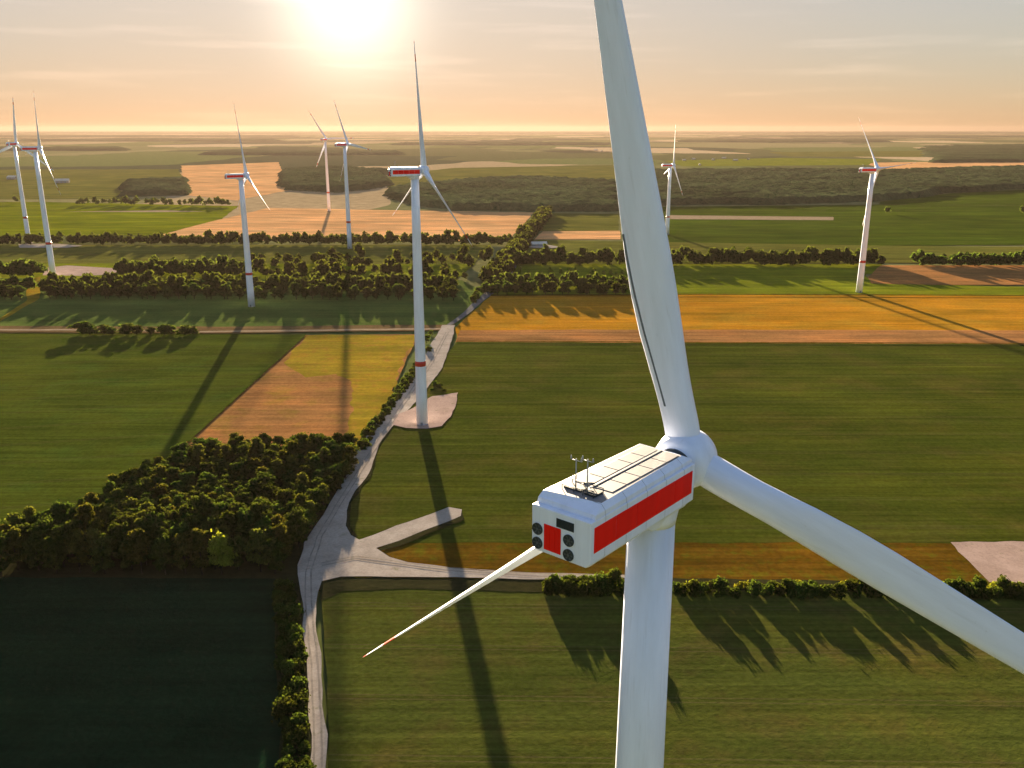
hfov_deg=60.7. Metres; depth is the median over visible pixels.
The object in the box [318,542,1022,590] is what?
rough grass
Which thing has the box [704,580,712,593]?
hedge shrub
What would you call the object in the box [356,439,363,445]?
roadside shrub
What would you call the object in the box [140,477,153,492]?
broadleaf tree
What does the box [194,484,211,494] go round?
broadleaf tree
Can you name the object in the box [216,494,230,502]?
broadleaf tree
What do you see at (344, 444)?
broadleaf tree
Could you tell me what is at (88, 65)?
sky
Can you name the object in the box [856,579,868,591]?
hedge shrub
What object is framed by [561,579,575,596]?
hedge shrub
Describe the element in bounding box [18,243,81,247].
gravel pad
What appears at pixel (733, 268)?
meadow
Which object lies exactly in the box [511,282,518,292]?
belt tree
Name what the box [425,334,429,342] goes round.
roadside shrub
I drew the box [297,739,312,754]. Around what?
hedge shrub
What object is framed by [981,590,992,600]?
hedge shrub
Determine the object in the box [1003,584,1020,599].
hedge shrub
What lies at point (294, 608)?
hedge shrub
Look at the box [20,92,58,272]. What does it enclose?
wind turbine
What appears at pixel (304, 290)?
belt tree
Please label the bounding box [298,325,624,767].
gravel road
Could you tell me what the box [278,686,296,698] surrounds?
hedge shrub
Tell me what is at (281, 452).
broadleaf tree
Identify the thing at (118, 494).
broadleaf tree
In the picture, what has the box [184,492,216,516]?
broadleaf tree
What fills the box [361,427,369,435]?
roadside shrub
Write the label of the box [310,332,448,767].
wheel rut
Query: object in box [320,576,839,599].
dirt verge
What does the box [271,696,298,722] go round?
hedge shrub
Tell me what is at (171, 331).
field tree
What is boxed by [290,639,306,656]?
hedge shrub
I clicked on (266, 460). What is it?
broadleaf tree
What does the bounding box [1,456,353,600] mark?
woodland floor
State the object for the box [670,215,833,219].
pale strip
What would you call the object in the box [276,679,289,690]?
hedge shrub
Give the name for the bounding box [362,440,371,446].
roadside shrub
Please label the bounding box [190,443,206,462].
broadleaf tree
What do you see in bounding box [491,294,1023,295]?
grass margin
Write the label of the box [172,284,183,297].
belt tree
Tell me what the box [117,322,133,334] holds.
field tree
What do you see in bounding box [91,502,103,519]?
broadleaf tree
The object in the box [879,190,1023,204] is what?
green field
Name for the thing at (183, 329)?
field tree
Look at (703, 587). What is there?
hedge shrub
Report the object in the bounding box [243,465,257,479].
broadleaf tree
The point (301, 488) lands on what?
broadleaf tree
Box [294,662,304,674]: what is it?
hedge shrub
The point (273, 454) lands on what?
broadleaf tree
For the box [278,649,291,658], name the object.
hedge shrub
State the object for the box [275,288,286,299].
belt tree
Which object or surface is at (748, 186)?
woodland
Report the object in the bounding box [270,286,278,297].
belt tree
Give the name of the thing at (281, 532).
broadleaf tree
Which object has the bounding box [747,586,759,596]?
hedge shrub
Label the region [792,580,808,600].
hedge shrub
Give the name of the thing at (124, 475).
broadleaf tree
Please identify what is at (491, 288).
belt tree
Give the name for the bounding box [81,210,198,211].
farm track
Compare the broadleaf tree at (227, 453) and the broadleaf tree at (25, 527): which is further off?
the broadleaf tree at (227, 453)
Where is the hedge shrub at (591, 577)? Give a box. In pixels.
[587,573,598,591]
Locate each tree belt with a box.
[0,258,47,292]
[35,268,458,292]
[112,254,244,275]
[242,242,493,279]
[490,270,629,289]
[508,244,885,265]
[909,248,1023,265]
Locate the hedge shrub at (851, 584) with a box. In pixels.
[842,575,857,591]
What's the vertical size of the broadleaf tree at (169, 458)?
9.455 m
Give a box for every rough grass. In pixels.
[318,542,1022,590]
[352,481,433,539]
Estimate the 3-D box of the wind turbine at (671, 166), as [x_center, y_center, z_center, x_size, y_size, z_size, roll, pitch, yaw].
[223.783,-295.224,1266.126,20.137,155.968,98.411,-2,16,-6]
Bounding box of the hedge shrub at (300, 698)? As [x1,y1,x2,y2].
[291,692,310,707]
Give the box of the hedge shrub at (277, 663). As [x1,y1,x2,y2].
[270,655,287,670]
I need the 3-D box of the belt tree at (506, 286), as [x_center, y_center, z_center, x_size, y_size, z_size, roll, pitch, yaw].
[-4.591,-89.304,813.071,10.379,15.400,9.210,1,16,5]
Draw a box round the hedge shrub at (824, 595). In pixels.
[818,590,826,597]
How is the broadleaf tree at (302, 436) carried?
on the woodland floor
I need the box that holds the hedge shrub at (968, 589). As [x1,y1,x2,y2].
[959,581,980,598]
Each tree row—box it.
[0,229,513,244]
[12,195,230,204]
[477,205,552,281]
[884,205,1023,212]
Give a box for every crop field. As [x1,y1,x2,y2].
[0,333,302,558]
[0,577,280,767]
[322,589,1023,767]
[350,342,1023,543]
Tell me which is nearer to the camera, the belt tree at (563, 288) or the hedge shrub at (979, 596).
the hedge shrub at (979, 596)
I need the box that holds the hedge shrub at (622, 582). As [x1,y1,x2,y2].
[618,580,624,590]
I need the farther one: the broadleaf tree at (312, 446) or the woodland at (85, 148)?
the woodland at (85, 148)
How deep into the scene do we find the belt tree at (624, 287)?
810.07 m
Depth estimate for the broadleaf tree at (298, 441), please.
399.61 m
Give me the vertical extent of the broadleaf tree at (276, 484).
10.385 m
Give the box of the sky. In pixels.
[0,0,1023,130]
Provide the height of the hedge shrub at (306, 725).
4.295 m
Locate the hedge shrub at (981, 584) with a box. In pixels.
[972,574,991,592]
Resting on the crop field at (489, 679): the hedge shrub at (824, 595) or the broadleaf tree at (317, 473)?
the hedge shrub at (824, 595)
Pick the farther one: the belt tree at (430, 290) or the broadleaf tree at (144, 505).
the belt tree at (430, 290)
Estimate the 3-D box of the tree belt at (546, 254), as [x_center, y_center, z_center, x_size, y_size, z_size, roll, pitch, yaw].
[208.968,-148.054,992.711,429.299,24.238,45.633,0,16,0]
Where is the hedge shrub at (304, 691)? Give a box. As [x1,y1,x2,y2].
[297,688,307,694]
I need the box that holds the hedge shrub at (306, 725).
[298,721,310,732]
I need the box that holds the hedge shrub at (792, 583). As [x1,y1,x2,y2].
[788,579,800,587]
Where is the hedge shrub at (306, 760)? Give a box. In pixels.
[298,757,310,766]
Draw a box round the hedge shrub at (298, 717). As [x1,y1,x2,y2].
[288,711,308,725]
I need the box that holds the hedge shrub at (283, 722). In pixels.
[278,716,293,727]
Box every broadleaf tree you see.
[0,523,15,558]
[0,531,9,576]
[2,525,28,570]
[4,512,30,528]
[9,522,31,552]
[22,506,35,525]
[25,513,53,538]
[28,509,50,523]
[47,499,72,520]
[49,519,62,534]
[51,523,74,566]
[62,504,85,535]
[64,517,86,554]
[72,502,96,530]
[76,497,84,505]
[82,491,100,505]
[85,516,107,541]
[85,532,114,573]
[86,517,109,554]
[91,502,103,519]
[96,493,115,502]
[96,498,117,504]
[96,502,119,520]
[102,480,117,494]
[103,512,118,525]
[103,516,120,544]
[105,473,122,486]
[107,521,133,565]
[108,488,125,503]
[113,482,130,495]
[113,498,125,510]
[115,530,137,569]
[117,496,140,513]
[117,511,134,515]
[118,466,140,483]
[118,513,137,528]
[120,528,154,573]
[123,506,141,512]
[124,493,140,502]
[125,478,148,499]
[127,475,139,483]
[132,516,147,529]
[134,528,154,564]
[135,464,152,477]
[135,510,144,518]
[138,459,153,476]
[138,491,157,507]
[138,497,157,507]
[139,501,153,509]
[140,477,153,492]
[140,504,173,520]
[141,509,171,549]
[147,532,176,573]
[149,526,174,563]
[150,464,171,488]
[150,476,169,494]
[151,456,163,466]
[152,462,170,478]
[152,484,170,498]
[153,494,170,505]
[154,483,170,492]
[154,496,171,506]
[158,459,173,468]
[164,455,174,467]
[164,519,180,546]
[165,476,179,489]
[167,467,179,477]
[168,505,176,511]
[169,449,190,467]
[169,490,179,501]
[169,493,186,511]
[169,510,179,520]
[170,441,189,457]
[170,480,185,492]
[170,520,188,557]
[171,492,189,500]
[175,462,186,469]
[175,469,186,481]
[176,471,196,490]
[178,503,192,521]
[178,511,195,526]
[179,512,204,528]
[183,466,200,474]
[183,526,201,555]
[184,484,194,497]
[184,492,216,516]
[185,527,210,574]
[186,444,191,457]
[186,490,205,498]
[190,437,209,450]
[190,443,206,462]
[190,455,206,477]
[192,477,213,490]
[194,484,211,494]
[197,461,214,475]
[199,472,219,487]
[199,513,218,531]
[200,469,214,473]
[202,527,222,569]
[204,438,219,451]
[204,448,220,459]
[206,456,220,469]
[206,529,237,574]
[207,492,219,502]
[208,484,220,491]
[210,443,222,458]
[210,501,232,535]
[211,485,231,496]
[213,510,239,535]
[214,478,227,485]
[215,458,226,472]
[215,468,228,479]
[215,524,231,553]
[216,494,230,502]
[219,443,234,463]
[220,483,234,499]
[221,461,231,474]
[221,474,234,483]
[224,492,235,501]
[224,498,234,504]
[225,432,238,440]
[227,434,243,455]
[227,501,249,534]
[228,444,236,462]
[229,461,244,475]
[230,470,241,483]
[231,485,245,500]
[232,475,249,482]
[232,521,255,560]
[233,444,248,462]
[233,480,245,489]
[234,449,249,461]
[234,491,252,503]
[235,441,249,449]
[235,456,249,471]
[236,507,254,524]
[237,487,256,496]
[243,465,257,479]
[244,478,258,496]
[244,528,270,571]
[245,497,255,506]
[247,457,263,466]
[247,498,273,525]
[248,436,264,450]
[248,444,259,455]
[248,496,269,510]
[250,453,262,460]
[252,466,269,478]
[252,515,272,526]
[253,481,276,501]
[253,524,276,563]
[257,432,271,448]
[257,471,276,487]
[258,449,268,454]
[260,455,272,467]
[260,492,271,502]
[260,537,287,573]
[263,450,281,459]
[267,458,285,482]
[267,468,275,476]
[269,443,280,451]
[269,503,285,515]
[270,513,286,526]
[270,520,295,562]
[271,436,285,449]
[271,500,285,508]
[272,476,280,487]
[276,488,296,506]
[279,450,286,457]
[281,477,295,486]
[282,469,296,481]
[282,500,296,516]
[282,520,301,550]
[283,436,305,453]
[283,439,301,458]
[283,482,297,490]
[285,504,310,546]
[293,493,308,506]
[294,483,307,494]
[295,471,310,494]
[296,432,311,452]
[297,465,312,485]
[301,449,310,455]
[301,500,318,527]
[303,455,322,476]
[304,452,316,463]
[304,509,313,535]
[305,488,328,513]
[306,442,318,452]
[307,433,326,447]
[310,469,323,484]
[310,477,328,500]
[312,465,329,474]
[316,446,332,465]
[317,483,330,505]
[320,439,335,454]
[320,475,336,491]
[323,436,333,440]
[324,462,332,474]
[326,463,345,479]
[329,443,344,463]
[329,455,342,464]
[331,470,343,490]
[332,432,341,444]
[337,432,359,449]
[339,442,360,458]
[340,460,352,478]
[341,444,358,464]
[341,453,355,471]
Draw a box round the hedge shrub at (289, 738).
[281,730,300,746]
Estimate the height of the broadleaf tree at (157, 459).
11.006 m
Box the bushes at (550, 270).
[512,267,625,274]
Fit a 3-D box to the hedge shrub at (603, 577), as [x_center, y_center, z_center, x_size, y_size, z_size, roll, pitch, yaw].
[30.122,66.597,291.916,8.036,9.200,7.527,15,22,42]
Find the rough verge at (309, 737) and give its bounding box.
[275,598,311,766]
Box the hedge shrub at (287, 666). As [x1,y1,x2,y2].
[279,659,295,675]
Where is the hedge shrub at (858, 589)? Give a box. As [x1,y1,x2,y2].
[854,582,861,594]
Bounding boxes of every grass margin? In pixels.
[184,334,305,441]
[486,341,1023,343]
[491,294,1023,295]
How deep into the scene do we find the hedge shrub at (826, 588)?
288.52 m
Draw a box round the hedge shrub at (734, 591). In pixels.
[726,586,740,598]
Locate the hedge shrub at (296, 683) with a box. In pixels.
[287,676,307,691]
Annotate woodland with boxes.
[0,131,1023,133]
[0,135,300,136]
[0,146,130,150]
[19,138,282,141]
[117,176,191,196]
[198,150,405,155]
[275,165,394,192]
[382,175,618,211]
[391,141,610,145]
[655,165,1023,205]
[676,139,891,142]
[780,135,1023,137]
[916,144,1023,162]
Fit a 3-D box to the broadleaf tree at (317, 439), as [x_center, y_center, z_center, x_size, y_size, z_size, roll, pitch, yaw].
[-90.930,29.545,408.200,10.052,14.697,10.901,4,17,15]
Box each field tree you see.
[67,321,89,333]
[80,322,99,334]
[96,324,108,333]
[104,326,119,334]
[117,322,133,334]
[126,325,143,334]
[145,327,156,333]
[156,324,174,334]
[163,325,176,333]
[175,325,190,334]
[188,326,199,333]
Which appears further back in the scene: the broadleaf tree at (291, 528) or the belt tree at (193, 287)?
the belt tree at (193, 287)
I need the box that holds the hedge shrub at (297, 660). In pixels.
[292,654,304,669]
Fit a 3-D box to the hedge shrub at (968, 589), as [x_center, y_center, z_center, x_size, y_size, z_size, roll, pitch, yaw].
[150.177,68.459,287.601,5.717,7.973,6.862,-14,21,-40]
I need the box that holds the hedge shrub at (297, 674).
[290,671,303,679]
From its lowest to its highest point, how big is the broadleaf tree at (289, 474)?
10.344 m
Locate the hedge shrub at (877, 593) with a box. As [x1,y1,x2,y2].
[866,585,884,598]
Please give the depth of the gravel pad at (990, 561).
315.14 m
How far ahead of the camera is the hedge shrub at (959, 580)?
289.21 m
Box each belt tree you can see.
[0,285,7,298]
[3,285,15,299]
[13,286,26,297]
[40,285,53,295]
[51,286,61,295]
[58,284,68,298]
[67,287,76,298]
[76,279,86,297]
[84,283,95,298]
[97,281,107,298]
[103,284,112,298]
[112,288,122,297]
[121,282,133,298]
[137,285,144,298]
[142,283,151,298]
[148,284,160,298]
[160,285,174,297]
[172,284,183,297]
[181,284,188,298]
[188,282,200,298]
[202,284,207,298]
[205,285,216,296]
[219,285,227,298]
[221,282,232,298]
[234,285,245,298]
[254,285,261,298]
[259,288,267,299]
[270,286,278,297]
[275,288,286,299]
[289,282,301,299]
[301,287,309,298]
[307,283,318,298]
[315,282,326,296]
[320,284,337,299]
[331,282,341,299]
[345,287,353,299]
[350,285,359,297]
[361,286,371,299]
[370,287,379,297]
[382,283,390,297]
[391,282,404,299]
[395,283,405,299]
[423,283,426,295]
[425,286,437,299]
[437,282,448,297]
[446,285,460,299]
[470,294,476,302]
[481,281,489,293]
[488,283,494,293]
[493,283,502,294]
[502,280,511,292]
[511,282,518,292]
[519,280,533,294]
[529,280,537,294]
[541,281,549,293]
[548,281,557,294]
[558,279,566,294]
[564,280,574,292]
[576,283,584,293]
[583,282,592,293]
[593,282,602,293]
[600,282,610,293]
[610,281,621,293]
[620,284,627,293]
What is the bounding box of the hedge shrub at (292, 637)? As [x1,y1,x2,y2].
[287,632,303,644]
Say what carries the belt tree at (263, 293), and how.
on the meadow at (200, 309)
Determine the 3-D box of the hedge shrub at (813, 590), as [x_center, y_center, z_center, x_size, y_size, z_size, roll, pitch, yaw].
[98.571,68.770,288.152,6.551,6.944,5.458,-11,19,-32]
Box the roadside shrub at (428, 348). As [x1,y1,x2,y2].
[425,346,431,351]
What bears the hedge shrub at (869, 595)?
on the ground at (170, 155)
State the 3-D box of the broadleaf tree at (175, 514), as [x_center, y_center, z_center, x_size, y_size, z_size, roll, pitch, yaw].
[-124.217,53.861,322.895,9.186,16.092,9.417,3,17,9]
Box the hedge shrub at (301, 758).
[297,755,313,765]
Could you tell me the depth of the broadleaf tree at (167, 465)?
377.39 m
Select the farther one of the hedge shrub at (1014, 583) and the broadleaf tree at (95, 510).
the broadleaf tree at (95, 510)
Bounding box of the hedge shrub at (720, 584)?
[711,575,728,593]
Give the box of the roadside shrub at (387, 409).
[383,407,391,411]
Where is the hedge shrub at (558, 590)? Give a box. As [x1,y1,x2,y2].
[548,583,563,595]
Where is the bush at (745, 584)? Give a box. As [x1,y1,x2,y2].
[743,580,749,586]
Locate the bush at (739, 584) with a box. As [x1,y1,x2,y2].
[733,581,743,588]
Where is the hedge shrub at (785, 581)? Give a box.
[780,578,792,590]
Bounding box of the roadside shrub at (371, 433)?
[367,430,374,435]
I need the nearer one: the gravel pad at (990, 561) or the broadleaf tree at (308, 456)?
the gravel pad at (990, 561)
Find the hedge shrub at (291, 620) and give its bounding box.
[288,617,298,624]
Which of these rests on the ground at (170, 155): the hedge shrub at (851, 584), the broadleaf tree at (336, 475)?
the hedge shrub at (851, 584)
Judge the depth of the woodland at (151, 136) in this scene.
15854.34 m
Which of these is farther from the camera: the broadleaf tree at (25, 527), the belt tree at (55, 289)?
the belt tree at (55, 289)
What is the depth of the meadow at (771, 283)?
857.57 m
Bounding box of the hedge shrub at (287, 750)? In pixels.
[281,743,296,758]
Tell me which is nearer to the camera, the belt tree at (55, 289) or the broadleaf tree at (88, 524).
the broadleaf tree at (88, 524)
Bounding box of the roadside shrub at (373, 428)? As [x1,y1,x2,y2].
[369,425,377,430]
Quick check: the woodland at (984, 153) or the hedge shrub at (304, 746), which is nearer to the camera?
the hedge shrub at (304, 746)
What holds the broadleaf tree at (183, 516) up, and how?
on the woodland floor
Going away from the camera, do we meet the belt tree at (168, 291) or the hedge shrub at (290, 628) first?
the hedge shrub at (290, 628)
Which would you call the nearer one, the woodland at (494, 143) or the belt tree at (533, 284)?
the belt tree at (533, 284)
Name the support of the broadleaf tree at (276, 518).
on the woodland floor
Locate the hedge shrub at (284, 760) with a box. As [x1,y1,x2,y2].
[275,754,296,767]
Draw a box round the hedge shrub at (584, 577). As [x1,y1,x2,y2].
[576,574,588,581]
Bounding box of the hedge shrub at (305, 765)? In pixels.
[299,762,316,767]
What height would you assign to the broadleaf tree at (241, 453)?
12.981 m
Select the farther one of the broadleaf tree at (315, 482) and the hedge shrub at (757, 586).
the broadleaf tree at (315, 482)
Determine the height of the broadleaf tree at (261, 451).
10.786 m
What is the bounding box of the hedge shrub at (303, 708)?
[297,703,309,714]
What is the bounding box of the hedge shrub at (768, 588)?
[762,582,775,595]
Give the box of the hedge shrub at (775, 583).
[768,580,777,586]
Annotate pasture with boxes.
[0,169,181,199]
[0,245,488,263]
[387,165,614,187]
[519,240,1023,263]
[540,213,618,230]
[770,151,924,156]
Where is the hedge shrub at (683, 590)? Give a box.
[677,582,687,596]
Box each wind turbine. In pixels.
[0,102,53,243]
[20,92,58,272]
[225,102,267,306]
[309,112,349,210]
[334,102,369,248]
[364,0,1023,767]
[388,44,472,425]
[661,126,682,234]
[856,117,915,292]
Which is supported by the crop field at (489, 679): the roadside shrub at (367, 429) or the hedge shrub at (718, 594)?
the hedge shrub at (718, 594)
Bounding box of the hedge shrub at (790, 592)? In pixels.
[786,588,794,597]
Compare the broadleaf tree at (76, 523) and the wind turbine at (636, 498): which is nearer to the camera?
the wind turbine at (636, 498)
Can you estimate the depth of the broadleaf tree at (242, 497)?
345.42 m
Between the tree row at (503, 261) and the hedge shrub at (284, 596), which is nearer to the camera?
the hedge shrub at (284, 596)
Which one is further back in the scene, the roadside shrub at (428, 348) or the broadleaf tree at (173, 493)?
the roadside shrub at (428, 348)
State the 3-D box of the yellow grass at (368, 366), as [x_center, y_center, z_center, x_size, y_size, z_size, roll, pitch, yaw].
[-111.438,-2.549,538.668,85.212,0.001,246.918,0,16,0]
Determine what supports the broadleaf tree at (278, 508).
on the woodland floor
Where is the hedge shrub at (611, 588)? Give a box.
[606,581,616,595]
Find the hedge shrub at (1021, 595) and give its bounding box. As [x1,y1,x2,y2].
[1017,588,1023,599]
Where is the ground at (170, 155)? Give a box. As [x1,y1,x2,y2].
[0,131,1023,767]
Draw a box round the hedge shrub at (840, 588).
[829,582,847,599]
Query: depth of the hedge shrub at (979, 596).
286.80 m
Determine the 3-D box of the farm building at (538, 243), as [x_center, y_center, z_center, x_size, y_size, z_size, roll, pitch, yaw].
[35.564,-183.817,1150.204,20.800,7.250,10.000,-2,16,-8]
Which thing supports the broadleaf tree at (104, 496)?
on the woodland floor
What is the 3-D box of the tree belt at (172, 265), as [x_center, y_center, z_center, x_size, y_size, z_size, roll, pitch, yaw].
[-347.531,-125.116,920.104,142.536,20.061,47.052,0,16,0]
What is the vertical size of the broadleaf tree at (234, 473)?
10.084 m
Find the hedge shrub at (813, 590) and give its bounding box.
[806,583,820,597]
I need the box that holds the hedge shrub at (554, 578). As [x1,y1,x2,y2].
[546,573,562,588]
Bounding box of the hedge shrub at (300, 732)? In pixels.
[294,725,309,742]
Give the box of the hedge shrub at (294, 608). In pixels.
[284,602,305,616]
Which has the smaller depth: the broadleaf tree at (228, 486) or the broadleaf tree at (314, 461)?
the broadleaf tree at (228, 486)
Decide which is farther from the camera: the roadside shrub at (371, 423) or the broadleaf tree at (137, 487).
the roadside shrub at (371, 423)
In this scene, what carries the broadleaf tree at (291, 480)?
on the woodland floor
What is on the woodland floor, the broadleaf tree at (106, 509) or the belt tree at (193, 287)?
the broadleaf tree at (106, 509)
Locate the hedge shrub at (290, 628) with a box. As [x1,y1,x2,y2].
[282,621,304,637]
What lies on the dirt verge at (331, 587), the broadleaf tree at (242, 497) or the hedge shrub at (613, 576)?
the hedge shrub at (613, 576)
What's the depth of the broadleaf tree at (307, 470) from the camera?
374.00 m
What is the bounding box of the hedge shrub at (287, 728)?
[281,722,294,734]
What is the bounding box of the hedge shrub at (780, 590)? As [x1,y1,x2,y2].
[773,583,786,596]
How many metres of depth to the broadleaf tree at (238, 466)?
377.82 m
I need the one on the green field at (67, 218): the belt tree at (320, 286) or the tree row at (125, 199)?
the tree row at (125, 199)
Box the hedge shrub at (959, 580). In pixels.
[955,576,964,589]
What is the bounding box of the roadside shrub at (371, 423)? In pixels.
[366,420,375,425]
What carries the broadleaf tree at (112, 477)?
on the woodland floor
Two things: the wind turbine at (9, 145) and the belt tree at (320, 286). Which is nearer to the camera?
the belt tree at (320, 286)
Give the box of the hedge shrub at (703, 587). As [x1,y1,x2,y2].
[691,578,709,596]
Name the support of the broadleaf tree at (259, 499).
on the woodland floor
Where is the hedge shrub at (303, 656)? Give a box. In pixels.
[290,649,308,661]
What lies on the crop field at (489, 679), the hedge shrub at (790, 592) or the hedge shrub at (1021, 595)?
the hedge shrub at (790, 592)
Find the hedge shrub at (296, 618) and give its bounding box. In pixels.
[291,613,301,623]
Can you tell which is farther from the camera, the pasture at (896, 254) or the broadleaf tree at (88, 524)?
the pasture at (896, 254)
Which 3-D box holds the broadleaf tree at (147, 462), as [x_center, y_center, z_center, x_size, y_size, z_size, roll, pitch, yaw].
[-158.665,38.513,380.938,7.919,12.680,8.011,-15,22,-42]
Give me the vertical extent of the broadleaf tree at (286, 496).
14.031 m
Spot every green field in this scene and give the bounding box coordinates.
[0,202,237,235]
[662,205,1023,245]
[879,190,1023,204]
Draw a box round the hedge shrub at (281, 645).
[274,639,291,655]
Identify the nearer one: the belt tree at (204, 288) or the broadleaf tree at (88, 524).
the broadleaf tree at (88, 524)
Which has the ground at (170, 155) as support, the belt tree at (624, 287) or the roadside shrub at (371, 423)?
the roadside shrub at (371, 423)
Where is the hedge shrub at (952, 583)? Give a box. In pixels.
[942,578,957,589]
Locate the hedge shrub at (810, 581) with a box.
[807,579,820,591]
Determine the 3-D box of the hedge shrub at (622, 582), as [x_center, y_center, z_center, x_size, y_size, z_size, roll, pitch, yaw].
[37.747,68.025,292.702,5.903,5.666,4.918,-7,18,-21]
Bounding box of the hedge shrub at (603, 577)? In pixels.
[594,570,607,595]
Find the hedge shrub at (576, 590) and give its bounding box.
[571,583,583,595]
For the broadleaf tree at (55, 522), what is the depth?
316.87 m
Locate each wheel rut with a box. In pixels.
[304,332,445,765]
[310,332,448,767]
[322,556,597,574]
[322,558,624,577]
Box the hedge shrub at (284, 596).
[271,591,291,606]
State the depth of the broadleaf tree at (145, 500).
340.67 m
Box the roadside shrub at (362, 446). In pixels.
[360,444,367,449]
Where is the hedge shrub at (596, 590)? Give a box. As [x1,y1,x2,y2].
[587,577,606,597]
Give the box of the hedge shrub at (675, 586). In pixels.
[672,581,680,592]
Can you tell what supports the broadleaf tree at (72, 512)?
on the woodland floor
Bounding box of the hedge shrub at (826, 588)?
[820,584,834,596]
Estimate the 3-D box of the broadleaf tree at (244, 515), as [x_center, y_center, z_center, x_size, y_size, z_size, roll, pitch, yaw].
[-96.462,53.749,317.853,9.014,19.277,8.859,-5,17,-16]
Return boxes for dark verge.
[346,452,376,536]
[378,512,463,557]
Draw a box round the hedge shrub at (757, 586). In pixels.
[750,579,765,597]
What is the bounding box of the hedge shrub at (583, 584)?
[575,576,592,595]
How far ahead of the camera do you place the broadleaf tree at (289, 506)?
334.34 m
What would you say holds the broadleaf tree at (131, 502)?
on the woodland floor
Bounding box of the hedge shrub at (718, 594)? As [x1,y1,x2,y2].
[712,591,721,597]
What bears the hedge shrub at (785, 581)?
on the dirt verge at (331, 587)
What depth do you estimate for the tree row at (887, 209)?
1575.12 m
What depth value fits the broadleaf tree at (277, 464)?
379.17 m
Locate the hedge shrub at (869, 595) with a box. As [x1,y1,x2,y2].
[865,593,872,598]
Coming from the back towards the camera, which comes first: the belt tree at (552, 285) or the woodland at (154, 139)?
the woodland at (154, 139)
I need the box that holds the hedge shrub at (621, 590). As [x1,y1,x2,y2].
[619,586,623,596]
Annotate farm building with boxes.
[6,175,16,178]
[55,178,69,182]
[531,241,546,245]
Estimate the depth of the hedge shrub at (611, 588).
289.20 m
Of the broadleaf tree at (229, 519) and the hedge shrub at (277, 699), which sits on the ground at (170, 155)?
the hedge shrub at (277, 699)
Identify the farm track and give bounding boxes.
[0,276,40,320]
[0,324,454,332]
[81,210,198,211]
[447,265,515,324]
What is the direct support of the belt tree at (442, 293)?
on the meadow at (200, 309)
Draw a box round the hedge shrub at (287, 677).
[281,673,291,681]
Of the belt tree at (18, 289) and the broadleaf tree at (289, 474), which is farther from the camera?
the belt tree at (18, 289)
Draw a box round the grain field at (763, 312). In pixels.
[456,295,1023,335]
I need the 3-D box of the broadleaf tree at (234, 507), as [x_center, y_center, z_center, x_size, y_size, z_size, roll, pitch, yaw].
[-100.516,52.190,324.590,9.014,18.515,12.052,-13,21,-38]
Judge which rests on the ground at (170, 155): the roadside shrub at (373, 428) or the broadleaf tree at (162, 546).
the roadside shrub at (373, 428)
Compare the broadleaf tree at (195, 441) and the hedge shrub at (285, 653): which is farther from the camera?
the broadleaf tree at (195, 441)
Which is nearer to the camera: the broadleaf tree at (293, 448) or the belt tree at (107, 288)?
the broadleaf tree at (293, 448)
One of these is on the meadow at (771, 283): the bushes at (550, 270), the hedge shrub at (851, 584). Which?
the bushes at (550, 270)
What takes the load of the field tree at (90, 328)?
on the crop field at (81, 415)
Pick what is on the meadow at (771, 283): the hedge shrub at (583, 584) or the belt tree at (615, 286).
the belt tree at (615, 286)
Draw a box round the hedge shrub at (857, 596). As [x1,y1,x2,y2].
[852,592,860,598]
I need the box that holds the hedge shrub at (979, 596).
[972,589,983,599]
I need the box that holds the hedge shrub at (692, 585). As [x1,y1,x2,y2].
[685,579,701,596]
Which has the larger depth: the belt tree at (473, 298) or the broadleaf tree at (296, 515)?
the belt tree at (473, 298)
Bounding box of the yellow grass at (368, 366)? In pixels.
[284,334,414,445]
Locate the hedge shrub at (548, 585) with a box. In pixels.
[542,578,553,594]
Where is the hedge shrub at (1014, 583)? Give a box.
[1012,581,1020,588]
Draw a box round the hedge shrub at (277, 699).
[271,695,296,712]
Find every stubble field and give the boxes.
[164,208,532,240]
[181,162,288,199]
[187,334,414,445]
[456,329,1023,343]
[535,231,620,238]
[867,265,1023,284]
[869,162,1023,168]
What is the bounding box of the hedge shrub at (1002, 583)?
[995,574,1011,594]
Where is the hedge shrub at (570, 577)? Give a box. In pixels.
[561,574,576,581]
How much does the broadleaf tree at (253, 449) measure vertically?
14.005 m
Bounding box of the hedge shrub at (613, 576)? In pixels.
[606,566,622,588]
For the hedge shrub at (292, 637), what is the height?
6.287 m
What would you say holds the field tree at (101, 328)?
on the crop field at (81, 415)
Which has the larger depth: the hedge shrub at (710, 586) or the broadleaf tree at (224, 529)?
the broadleaf tree at (224, 529)
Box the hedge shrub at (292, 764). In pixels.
[283,760,298,767]
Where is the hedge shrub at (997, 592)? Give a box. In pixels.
[991,587,1003,598]
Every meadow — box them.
[0,263,474,279]
[0,278,489,327]
[492,272,1023,295]
[512,264,880,273]
[668,158,880,165]
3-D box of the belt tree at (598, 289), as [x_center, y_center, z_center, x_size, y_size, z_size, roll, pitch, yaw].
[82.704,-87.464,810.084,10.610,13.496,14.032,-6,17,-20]
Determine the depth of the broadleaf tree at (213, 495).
346.28 m
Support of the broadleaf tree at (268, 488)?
on the woodland floor
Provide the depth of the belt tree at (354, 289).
787.53 m
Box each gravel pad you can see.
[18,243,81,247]
[43,265,116,275]
[393,393,457,428]
[530,245,556,247]
[951,541,1023,582]
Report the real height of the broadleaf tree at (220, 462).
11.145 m

